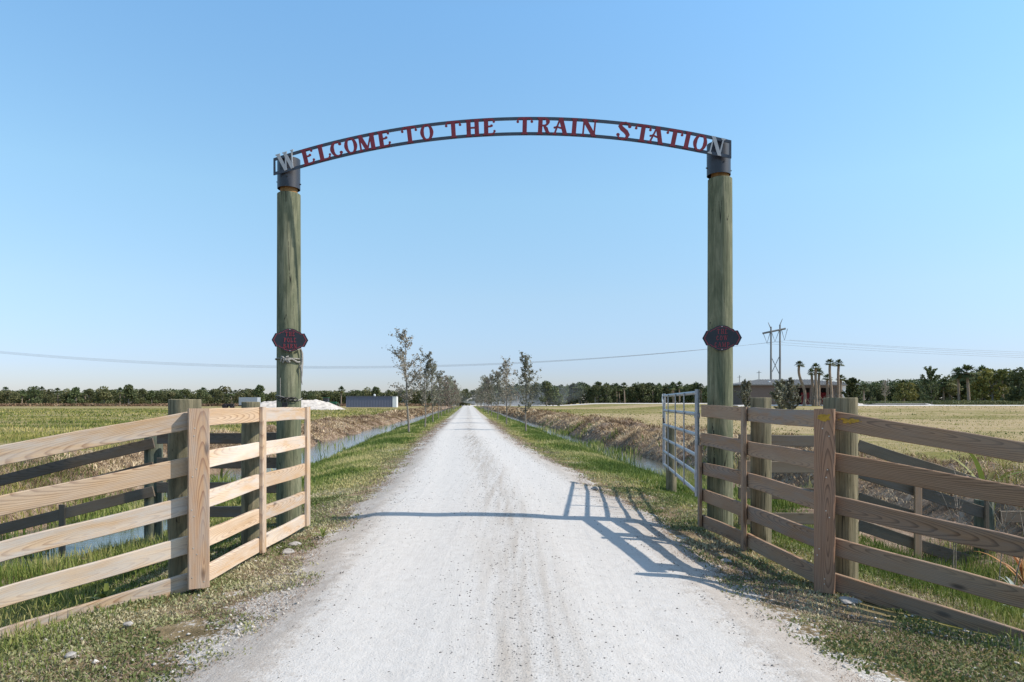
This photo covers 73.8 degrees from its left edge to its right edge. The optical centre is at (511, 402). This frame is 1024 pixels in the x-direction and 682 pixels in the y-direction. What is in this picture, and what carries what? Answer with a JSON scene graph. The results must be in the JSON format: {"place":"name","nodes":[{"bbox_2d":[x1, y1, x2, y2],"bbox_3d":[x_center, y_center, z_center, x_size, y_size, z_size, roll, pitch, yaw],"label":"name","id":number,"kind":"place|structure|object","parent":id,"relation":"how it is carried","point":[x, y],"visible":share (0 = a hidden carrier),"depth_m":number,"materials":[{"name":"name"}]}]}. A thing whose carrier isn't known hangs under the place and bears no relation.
{"place":"outdoors","nodes":[
{"label":"outdoors","id":0,"kind":"place"},
{"bbox_2d":[0,407,452,569],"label":"water","id":1,"kind":"structure","parent":0,"point":[314,453],"depth_m":19.02,"materials":[{"name":"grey liquid"}]},
{"bbox_2d":[112,406,887,681],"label":"road","id":2,"kind":"structure","parent":0,"point":[400,645],"depth_m":4.84,"materials":[{"name":"gravel"}]},
{"bbox_2d":[0,403,1023,681],"bbox_3d":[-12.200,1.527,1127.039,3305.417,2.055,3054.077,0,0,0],"label":"ground","id":3,"kind":"structure","parent":0,"point":[180,631],"depth_m":10.40,"materials":[{"name":"plant"}]},
{"bbox_2d":[1,390,15,403],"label":"scrub tree","id":4,"kind":"object","parent":3,"relation":"on","point":[6,393],"visible":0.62,"depth_m":302.71,"materials":[{"name":"green plant"}]},
{"bbox_2d":[8,391,21,403],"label":"scrub tree","id":5,"kind":"object","parent":3,"relation":"on","point":[15,397],"visible":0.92,"depth_m":295.37,"materials":[{"name":"green plant"}]},
{"bbox_2d":[26,386,43,405],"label":"evergreen tree","id":6,"kind":"object","parent":3,"relation":"on","point":[33,391],"visible":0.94,"depth_m":291.32,"materials":[{"name":"green plant"}]},
{"bbox_2d":[43,389,56,403],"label":"scrub tree","id":7,"kind":"object","parent":3,"relation":"on","point":[52,394],"visible":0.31,"depth_m":310.88,"materials":[{"name":"green plant"}]},
{"bbox_2d":[66,387,83,405],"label":"evergreen tree","id":8,"kind":"object","parent":3,"relation":"on","point":[75,393],"visible":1,"depth_m":291.07,"materials":[{"name":"green plant"}]},
{"bbox_2d":[83,389,96,405],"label":"scrub tree","id":9,"kind":"object","parent":3,"relation":"on","point":[89,392],"visible":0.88,"depth_m":298.56,"materials":[{"name":"green plant"}]},
{"bbox_2d":[93,386,112,404],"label":"scrub tree","id":10,"kind":"object","parent":3,"relation":"on","point":[104,393],"visible":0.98,"depth_m":291.39,"materials":[{"name":"green plant"}]},
{"bbox_2d":[84,581,126,602],"bbox_3d":[-3.147,1.483,5.311,0.337,0.142,0.386,0,0,-36],"label":"green weed clump","id":11,"kind":"object","parent":3,"relation":"on","point":[108,592],"visible":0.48,"depth_m":5.34,"materials":[{"name":"green plant"}]},
{"bbox_2d":[107,389,119,405],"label":"scrub tree","id":12,"kind":"object","parent":3,"relation":"on","point":[114,394],"visible":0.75,"depth_m":309.83,"materials":[{"name":"green plant"}]},
{"bbox_2d":[119,384,139,403],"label":"evergreen tree","id":13,"kind":"object","parent":3,"relation":"on","point":[131,393],"visible":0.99,"depth_m":291.62,"materials":[{"name":"green plant"}]},
{"bbox_2d":[0,432,275,554],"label":"board fence","id":14,"kind":"object","parent":3,"relation":"on","point":[152,449],"visible":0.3,"depth_m":8.97,"materials":[{"name":"wood"}]},
{"bbox_2d":[136,388,149,403],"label":"scrub tree","id":15,"kind":"object","parent":3,"relation":"on","point":[141,392],"visible":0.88,"depth_m":303.29,"materials":[{"name":"green plant"}]},
{"bbox_2d":[144,390,157,403],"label":"evergreen tree","id":16,"kind":"object","parent":3,"relation":"on","point":[150,395],"visible":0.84,"depth_m":311.68,"materials":[{"name":"green plant"}]},
{"bbox_2d":[0,399,309,638],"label":"board fence","id":17,"kind":"object","parent":3,"relation":"on","point":[193,497],"visible":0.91,"depth_m":5.35,"materials":[{"name":"brown wood"}]},
{"bbox_2d":[179,388,193,398],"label":"scrub tree","id":18,"kind":"object","parent":3,"relation":"on","point":[187,393],"visible":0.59,"depth_m":308.13,"materials":[{"name":"green plant"}]},
{"bbox_2d":[196,389,207,403],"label":"evergreen tree","id":19,"kind":"object","parent":3,"relation":"on","point":[200,394],"visible":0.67,"depth_m":309.36,"materials":[{"name":"green plant"}]},
{"bbox_2d":[213,385,232,405],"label":"scrub tree","id":20,"kind":"object","parent":3,"relation":"on","point":[222,393],"visible":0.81,"depth_m":290.70,"materials":[{"name":"green plant"}]},
{"bbox_2d":[0,403,452,407],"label":"brush","id":21,"kind":"object","parent":3,"relation":"on","point":[111,404],"visible":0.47,"depth_m":288.39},
{"bbox_2d":[2,388,451,405],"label":"woods","id":22,"kind":"object","parent":3,"relation":"on","point":[304,394],"visible":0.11,"depth_m":320.26,"materials":[{"name":"green plant"}]},
{"bbox_2d":[238,397,260,405],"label":"box trailer","id":23,"kind":"object","parent":3,"relation":"on","point":[249,399],"visible":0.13,"depth_m":174.85,"materials":[{"name":"grey metal"}]},
{"bbox_2d":[252,384,264,402],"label":"evergreen tree","id":24,"kind":"object","parent":3,"relation":"on","point":[259,390],"visible":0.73,"depth_m":291.51,"materials":[{"name":"green plant"}]},
{"bbox_2d":[276,186,301,527],"bbox_3d":[-2.744,-0.403,8.399,0.302,5.005,0.303,0,0,0],"label":"gate pole","id":25,"kind":"object","parent":3,"relation":"on","point":[288,258],"visible":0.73,"depth_m":8.28,"materials":[{"name":"wood"}]},
{"bbox_2d":[275,378,301,406],"bbox_3d":[-2.745,-0.124,8.316,0.324,0.353,0.226,0,0,0],"label":"chain latch","id":26,"kind":"object","parent":25,"relation":"attached to","point":[281,398],"visible":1,"depth_m":8.23,"materials":[{"name":"grey metal"}]},
{"bbox_2d":[275,348,303,384],"bbox_3d":[-2.740,-0.445,8.394,0.330,0.452,0.346,0,0,-38],"label":"rope tie","id":27,"kind":"object","parent":25,"relation":"attached to","point":[286,359],"visible":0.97,"depth_m":8.31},
{"bbox_2d":[272,328,307,351],"bbox_3d":[-2.674,-0.755,8.219,0.425,0.280,0.012,0,0,-9],"label":"name plaque","id":28,"kind":"object","parent":25,"relation":"attached to","point":[290,340],"visible":1,"depth_m":8.22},
{"bbox_2d":[260,399,343,409],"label":"sand pile","id":29,"kind":"object","parent":3,"relation":"on","point":[317,404],"visible":0.51,"depth_m":146.38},
{"bbox_2d":[346,394,397,406],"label":"storage container","id":30,"kind":"object","parent":3,"relation":"on","point":[372,401],"visible":1,"depth_m":215.02,"materials":[{"name":"grey metal"}]},
{"bbox_2d":[387,328,424,431],"bbox_3d":[-5.258,-0.970,33.785,2.133,5.596,1.578,0,0,26],"label":"young oak","id":31,"kind":"object","parent":3,"relation":"on","point":[404,371],"visible":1,"depth_m":33.81,"materials":[{"name":"green plant"}]},
{"bbox_2d":[407,345,436,426],"bbox_3d":[-5.555,-0.850,42.106,1.914,5.380,2.282,0,0,0],"label":"young oak","id":32,"kind":"object","parent":3,"relation":"on","point":[427,367],"visible":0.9,"depth_m":42.01,"materials":[{"name":"green plant"}]},
{"bbox_2d":[417,361,444,421],"bbox_3d":[-6.306,-0.682,52.835,2.326,5.045,2.492,0,0,0],"label":"young oak","id":33,"kind":"object","parent":3,"relation":"on","point":[432,389],"visible":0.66,"depth_m":52.41,"materials":[{"name":"green plant"}]},
{"bbox_2d":[426,370,455,417],"bbox_3d":[-6.570,-0.611,63.781,2.878,4.883,2.053,0,0,0],"label":"young oak","id":34,"kind":"object","parent":3,"relation":"on","point":[439,373],"visible":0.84,"depth_m":63.59,"materials":[{"name":"green plant"}]},
{"bbox_2d":[442,379,452,405],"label":"young oak","id":35,"kind":"object","parent":3,"relation":"on","point":[448,397],"visible":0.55,"depth_m":87.50,"materials":[{"name":"green plant"}]},
{"bbox_2d":[459,391,469,405],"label":"scrub tree","id":36,"kind":"object","parent":3,"relation":"on","point":[465,402],"visible":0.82,"depth_m":329.72,"materials":[{"name":"green plant"}]},
{"bbox_2d":[479,378,491,413],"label":"young oak","id":37,"kind":"object","parent":3,"relation":"on","point":[487,390],"visible":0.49,"depth_m":87.57,"materials":[{"name":"green plant"}]},
{"bbox_2d":[483,374,498,415],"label":"young oak","id":38,"kind":"object","parent":3,"relation":"on","point":[489,386],"visible":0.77,"depth_m":74.97,"materials":[{"name":"green plant"}]},
{"bbox_2d":[487,370,507,419],"bbox_3d":[-1.264,-0.609,60.062,1.930,4.879,2.243,0,0,0],"label":"young oak","id":39,"kind":"object","parent":3,"relation":"on","point":[497,381],"visible":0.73,"depth_m":60.03,"materials":[{"name":"green plant"}]},
{"bbox_2d":[496,356,517,423],"bbox_3d":[-0.241,-0.706,46.653,1.559,5.068,2.296,0,0,-23],"label":"young oak","id":40,"kind":"object","parent":3,"relation":"on","point":[505,371],"visible":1,"depth_m":46.61,"materials":[{"name":"green plant"}]},
{"bbox_2d":[0,444,1023,681],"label":"weeds","id":41,"kind":"object","parent":3,"relation":"on","point":[866,649],"visible":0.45,"depth_m":4.70,"materials":[{"name":"green plant"}]},
{"bbox_2d":[0,419,1023,681],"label":"clippings","id":42,"kind":"object","parent":3,"relation":"on","point":[552,461],"visible":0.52,"depth_m":5.17,"materials":[{"name":"plant"}]},
{"bbox_2d":[0,405,1023,536],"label":"dead reeds","id":43,"kind":"object","parent":3,"relation":"on","point":[402,413],"visible":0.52,"depth_m":28.96,"materials":[{"name":"plant"}]},
{"bbox_2d":[0,404,1023,535],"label":"field grass","id":44,"kind":"structure","parent":3,"relation":"on","point":[101,422],"depth_m":45.65,"materials":[{"name":"plant"}]},
{"bbox_2d":[22,473,1022,681],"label":"limestone crumbs","id":45,"kind":"object","parent":3,"relation":"on","point":[254,616],"visible":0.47,"depth_m":4.63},
{"bbox_2d":[513,352,541,429],"bbox_3d":[0.703,-0.433,35.116,1.492,4.518,1.187,0,0,-34],"label":"young oak","id":46,"kind":"object","parent":3,"relation":"on","point":[524,376],"visible":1,"depth_m":35.00,"materials":[{"name":"green plant"}]},
{"bbox_2d":[532,385,542,404],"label":"evergreen tree","id":47,"kind":"object","parent":3,"relation":"on","point":[537,390],"visible":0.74,"depth_m":348.44,"materials":[{"name":"green plant"}]},
{"bbox_2d":[539,381,553,405],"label":"evergreen tree","id":48,"kind":"object","parent":3,"relation":"on","point":[546,385],"visible":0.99,"depth_m":299.44,"materials":[{"name":"green plant"}]},
{"bbox_2d":[547,385,563,405],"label":"evergreen tree","id":49,"kind":"object","parent":3,"relation":"on","point":[555,399],"visible":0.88,"depth_m":303.86,"materials":[{"name":"green plant"}]},
{"bbox_2d":[553,386,569,404],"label":"evergreen tree","id":50,"kind":"object","parent":3,"relation":"on","point":[562,391],"visible":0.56,"depth_m":347.50,"materials":[{"name":"green plant"}]},
{"bbox_2d":[569,384,585,403],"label":"evergreen tree","id":51,"kind":"object","parent":3,"relation":"on","point":[577,397],"visible":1,"depth_m":352.77,"materials":[{"name":"green plant"}]},
{"bbox_2d":[583,387,594,402],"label":"evergreen tree","id":52,"kind":"object","parent":3,"relation":"on","point":[588,393],"visible":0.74,"depth_m":351.85,"materials":[{"name":"green plant"}]},
{"bbox_2d":[485,382,704,404],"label":"woods","id":53,"kind":"object","parent":3,"relation":"on","point":[584,384],"visible":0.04,"depth_m":375.16,"materials":[{"name":"green plant"}]},
{"bbox_2d":[588,384,603,402],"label":"evergreen tree","id":54,"kind":"object","parent":3,"relation":"on","point":[596,391],"visible":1,"depth_m":346.62,"materials":[{"name":"green plant"}]},
{"bbox_2d":[602,384,612,402],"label":"evergreen tree","id":55,"kind":"object","parent":3,"relation":"on","point":[607,388],"visible":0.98,"depth_m":346.79,"materials":[{"name":"green plant"}]},
{"bbox_2d":[627,386,637,402],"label":"evergreen tree","id":56,"kind":"object","parent":3,"relation":"on","point":[631,389],"visible":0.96,"depth_m":351.32,"materials":[{"name":"green plant"}]},
{"bbox_2d":[626,382,641,402],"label":"evergreen tree","id":57,"kind":"object","parent":3,"relation":"on","point":[635,384],"visible":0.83,"depth_m":352.32,"materials":[{"name":"green plant"}]},
{"bbox_2d":[637,383,650,402],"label":"evergreen tree","id":58,"kind":"object","parent":3,"relation":"on","point":[642,387],"visible":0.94,"depth_m":350.16,"materials":[{"name":"green plant"}]},
{"bbox_2d":[640,382,655,402],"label":"evergreen tree","id":59,"kind":"object","parent":3,"relation":"on","point":[649,385],"visible":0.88,"depth_m":351.02,"materials":[{"name":"green plant"}]},
{"bbox_2d":[653,386,663,402],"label":"evergreen tree","id":60,"kind":"object","parent":3,"relation":"on","point":[658,391],"visible":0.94,"depth_m":352.31,"materials":[{"name":"green plant"}]},
{"bbox_2d":[661,383,674,402],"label":"evergreen tree","id":61,"kind":"object","parent":3,"relation":"on","point":[667,391],"visible":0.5,"depth_m":355.64,"materials":[{"name":"green plant"}]},
{"bbox_2d":[666,427,676,491],"bbox_3d":[2.800,1.202,12.000,0.182,1.595,0.184,0,0,0],"label":"gate stop post","id":62,"kind":"object","parent":3,"relation":"on","point":[671,481],"visible":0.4,"depth_m":11.92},
{"bbox_2d":[677,384,694,402],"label":"evergreen tree","id":63,"kind":"object","parent":3,"relation":"on","point":[686,388],"visible":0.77,"depth_m":351.36,"materials":[{"name":"green plant"}]},
{"bbox_2d":[707,172,732,525],"bbox_3d":[2.445,-0.432,8.020,0.302,5.065,0.306,0,0,0],"label":"gate pole","id":64,"kind":"object","parent":3,"relation":"on","point":[720,305],"visible":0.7,"depth_m":7.90,"materials":[{"name":"wood"}]},
{"bbox_2d":[273,117,731,191],"bbox_3d":[-0.161,-2.990,8.183,5.486,0.730,0.333,0,0,4],"label":"arch sign","id":65,"kind":"object","parent":64,"relation":"attached to","point":[717,152],"visible":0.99,"depth_m":8.02,"materials":[{"name":"metal"}]},
{"bbox_2d":[702,325,741,350],"bbox_3d":[2.414,-0.745,7.844,0.440,0.290,0.012,0,0,9],"label":"name plaque","id":66,"kind":"object","parent":64,"relation":"attached to","point":[722,337],"visible":1,"depth_m":7.84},
{"bbox_2d":[734,379,751,406],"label":"field oak","id":67,"kind":"object","parent":3,"relation":"on","point":[745,387],"visible":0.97,"depth_m":101.21,"materials":[{"name":"green plant"}]},
{"bbox_2d":[762,320,787,379],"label":"power pylon","id":68,"kind":"object","parent":3,"relation":"on","point":[780,329],"visible":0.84,"depth_m":234.79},
{"bbox_2d":[3,343,760,367],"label":"power line","id":69,"kind":"object","parent":68,"relation":"attached to","point":[400,367],"visible":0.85,"depth_m":235.83,"materials":[{"name":"metal"}]},
{"bbox_2d":[2,342,769,366],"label":"power line","id":70,"kind":"object","parent":68,"relation":"attached to","point":[410,366],"visible":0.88,"depth_m":236.05,"materials":[{"name":"metal"}]},
{"bbox_2d":[1,341,778,366],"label":"power line","id":71,"kind":"object","parent":68,"relation":"attached to","point":[342,366],"visible":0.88,"depth_m":235.98,"materials":[{"name":"metal"}]},
{"bbox_2d":[769,379,787,408],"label":"field oak","id":72,"kind":"object","parent":3,"relation":"on","point":[777,397],"visible":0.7,"depth_m":83.33,"materials":[{"name":"green plant"}]},
{"bbox_2d":[775,377,802,409],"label":"field oak","id":73,"kind":"object","parent":3,"relation":"on","point":[789,396],"visible":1,"depth_m":80.43,"materials":[{"name":"green plant"}]},
{"bbox_2d":[733,379,859,404],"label":"building","id":74,"kind":"structure","parent":3,"relation":"on","point":[762,388],"depth_m":128.05,"materials":[{"name":"grey paint"}]},
{"bbox_2d":[795,361,811,405],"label":"propped palm","id":75,"kind":"object","parent":3,"relation":"on","point":[800,363],"visible":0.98,"depth_m":116.94,"materials":[{"name":"grey plant"}]},
{"bbox_2d":[806,369,820,405],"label":"propped palm","id":76,"kind":"object","parent":3,"relation":"on","point":[811,374],"visible":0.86,"depth_m":118.81,"materials":[{"name":"grey plant"}]},
{"bbox_2d":[806,363,822,405],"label":"propped palm","id":77,"kind":"object","parent":3,"relation":"on","point":[815,383],"visible":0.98,"depth_m":115.83,"materials":[{"name":"grey plant"}]},
{"bbox_2d":[807,369,823,405],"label":"propped palm","id":78,"kind":"object","parent":3,"relation":"on","point":[819,373],"visible":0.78,"depth_m":117.97,"materials":[{"name":"grey plant"}]},
{"bbox_2d":[819,359,835,405],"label":"propped palm","id":79,"kind":"object","parent":3,"relation":"on","point":[829,361],"visible":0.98,"depth_m":115.87,"materials":[{"name":"grey plant"}]},
{"bbox_2d":[821,373,833,400],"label":"propped palm","id":80,"kind":"object","parent":3,"relation":"on","point":[827,384],"visible":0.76,"depth_m":118.83,"materials":[{"name":"grey plant"}]},
{"bbox_2d":[834,359,843,397],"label":"propped palm","id":81,"kind":"object","parent":3,"relation":"on","point":[838,378],"visible":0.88,"depth_m":116.85,"materials":[{"name":"grey plant"}]},
{"bbox_2d":[839,596,861,603],"bbox_3d":[2.549,1.492,5.153,0.153,0.048,0.133,0,0,0],"label":"rock","id":82,"kind":"object","parent":3,"relation":"on","point":[848,600],"visible":0.99,"depth_m":5.11,"materials":[{"name":"stone"}]},
{"bbox_2d":[841,377,861,397],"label":"field oak","id":83,"kind":"object","parent":3,"relation":"on","point":[851,390],"visible":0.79,"depth_m":94.33,"materials":[{"name":"green plant"}]},
{"bbox_2d":[698,398,1023,638],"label":"board fence","id":84,"kind":"object","parent":3,"relation":"on","point":[835,462],"visible":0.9,"depth_m":5.29,"materials":[{"name":"brown wood"}]},
{"bbox_2d":[869,385,887,402],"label":"evergreen tree","id":85,"kind":"object","parent":3,"relation":"on","point":[877,392],"visible":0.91,"depth_m":204.80,"materials":[{"name":"green plant"}]},
{"bbox_2d":[738,434,1023,562],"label":"board fence","id":86,"kind":"object","parent":3,"relation":"on","point":[981,512],"visible":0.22,"depth_m":8.29,"materials":[{"name":"brown wood"}]},
{"bbox_2d":[891,382,919,400],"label":"yellow tree","id":87,"kind":"object","parent":3,"relation":"on","point":[905,393],"visible":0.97,"depth_m":188.72,"materials":[{"name":"green plant"}]},
{"bbox_2d":[918,381,930,404],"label":"field oak","id":88,"kind":"object","parent":3,"relation":"on","point":[923,399],"visible":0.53,"depth_m":139.12,"materials":[{"name":"green plant"}]},
{"bbox_2d":[920,366,942,403],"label":"palm tree","id":89,"kind":"object","parent":3,"relation":"on","point":[927,384],"visible":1,"depth_m":121.86,"materials":[{"name":"green plant"}]},
{"bbox_2d":[846,379,1016,403],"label":"woods","id":90,"kind":"object","parent":3,"relation":"on","point":[891,383],"visible":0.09,"depth_m":218.89,"materials":[{"name":"green plant"}]},
{"bbox_2d":[858,399,1023,404],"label":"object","id":91,"kind":"object","parent":3,"relation":"on","point":[967,402],"visible":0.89,"depth_m":170.28,"materials":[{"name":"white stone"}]},
{"bbox_2d":[935,374,962,404],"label":"scrub tree","id":92,"kind":"object","parent":3,"relation":"on","point":[951,386],"visible":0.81,"depth_m":199.95,"materials":[{"name":"green plant"}]},
{"bbox_2d":[949,367,963,404],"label":"cabbage palm","id":93,"kind":"object","parent":3,"relation":"on","point":[957,369],"visible":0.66,"depth_m":181.73,"materials":[{"name":"green plant"}]},
{"bbox_2d":[941,460,972,568],"bbox_3d":[4.212,1.183,6.458,0.360,1.295,0.252,0,0,0],"label":"dry weed","id":94,"kind":"object","parent":3,"relation":"on","point":[957,513],"visible":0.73,"depth_m":6.42,"materials":[{"name":"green plant"}]},
{"bbox_2d":[954,364,978,401],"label":"cabbage palm","id":95,"kind":"object","parent":3,"relation":"on","point":[967,375],"visible":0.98,"depth_m":177.81,"materials":[{"name":"green plant"}]},
{"bbox_2d":[959,378,979,399],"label":"evergreen tree","id":96,"kind":"object","parent":3,"relation":"on","point":[965,387],"visible":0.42,"depth_m":200.08,"materials":[{"name":"green plant"}]},
{"bbox_2d":[938,453,1023,481],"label":"broad leaf plant","id":97,"kind":"object","parent":3,"relation":"on","point":[980,471],"visible":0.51,"depth_m":10.25,"materials":[{"name":"green plant"}]},
{"bbox_2d":[965,368,1009,399],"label":"tree","id":98,"kind":"object","parent":3,"relation":"on","point":[986,390],"visible":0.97,"depth_m":179.62,"materials":[{"name":"green plant"}]},
{"bbox_2d":[977,551,1023,583],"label":"orange leaf plant","id":99,"kind":"object","parent":3,"relation":"on","point":[1021,566],"visible":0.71,"depth_m":7.06,"materials":[{"name":"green plant"}]},
{"bbox_2d":[986,368,1016,404],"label":"scrub tree","id":100,"kind":"object","parent":3,"relation":"on","point":[1010,370],"visible":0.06,"depth_m":200.55,"materials":[{"name":"green plant"}]},
{"bbox_2d":[989,482,1023,583],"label":"dry weed","id":101,"kind":"object","parent":3,"relation":"on","point":[1003,527],"visible":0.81,"depth_m":6.64,"materials":[{"name":"beige plant"}]},
{"bbox_2d":[1000,367,1023,404],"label":"evergreen tree","id":102,"kind":"object","parent":3,"relation":"on","point":[1016,380],"visible":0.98,"depth_m":175.74,"materials":[{"name":"green plant"}]},
{"bbox_2d":[0,406,1023,680],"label":"grass","id":103,"kind":"structure","parent":0,"point":[334,468],"depth_m":8.86,"materials":[{"name":"plant"}]},
{"bbox_2d":[0,0,1023,402],"label":"sky","id":104,"kind":"structure","parent":0,"point":[877,146],"materials":[{"name":"blue"}]},
{"bbox_2d":[482,407,706,483],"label":"water","id":105,"kind":"structure","parent":0,"point":[650,463],"depth_m":25.40,"materials":[{"name":"blue liquid"}]},
{"bbox_2d":[662,389,699,496],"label":"tube gate","id":106,"kind":"structure","parent":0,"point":[696,413],"depth_m":9.27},
{"bbox_2d":[455,403,932,405],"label":"road","id":107,"kind":"structure","parent":0,"point":[634,403],"depth_m":333.57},
{"bbox_2d":[858,405,1023,405],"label":"path","id":108,"kind":"structure","parent":0,"point":[949,405],"depth_m":118.73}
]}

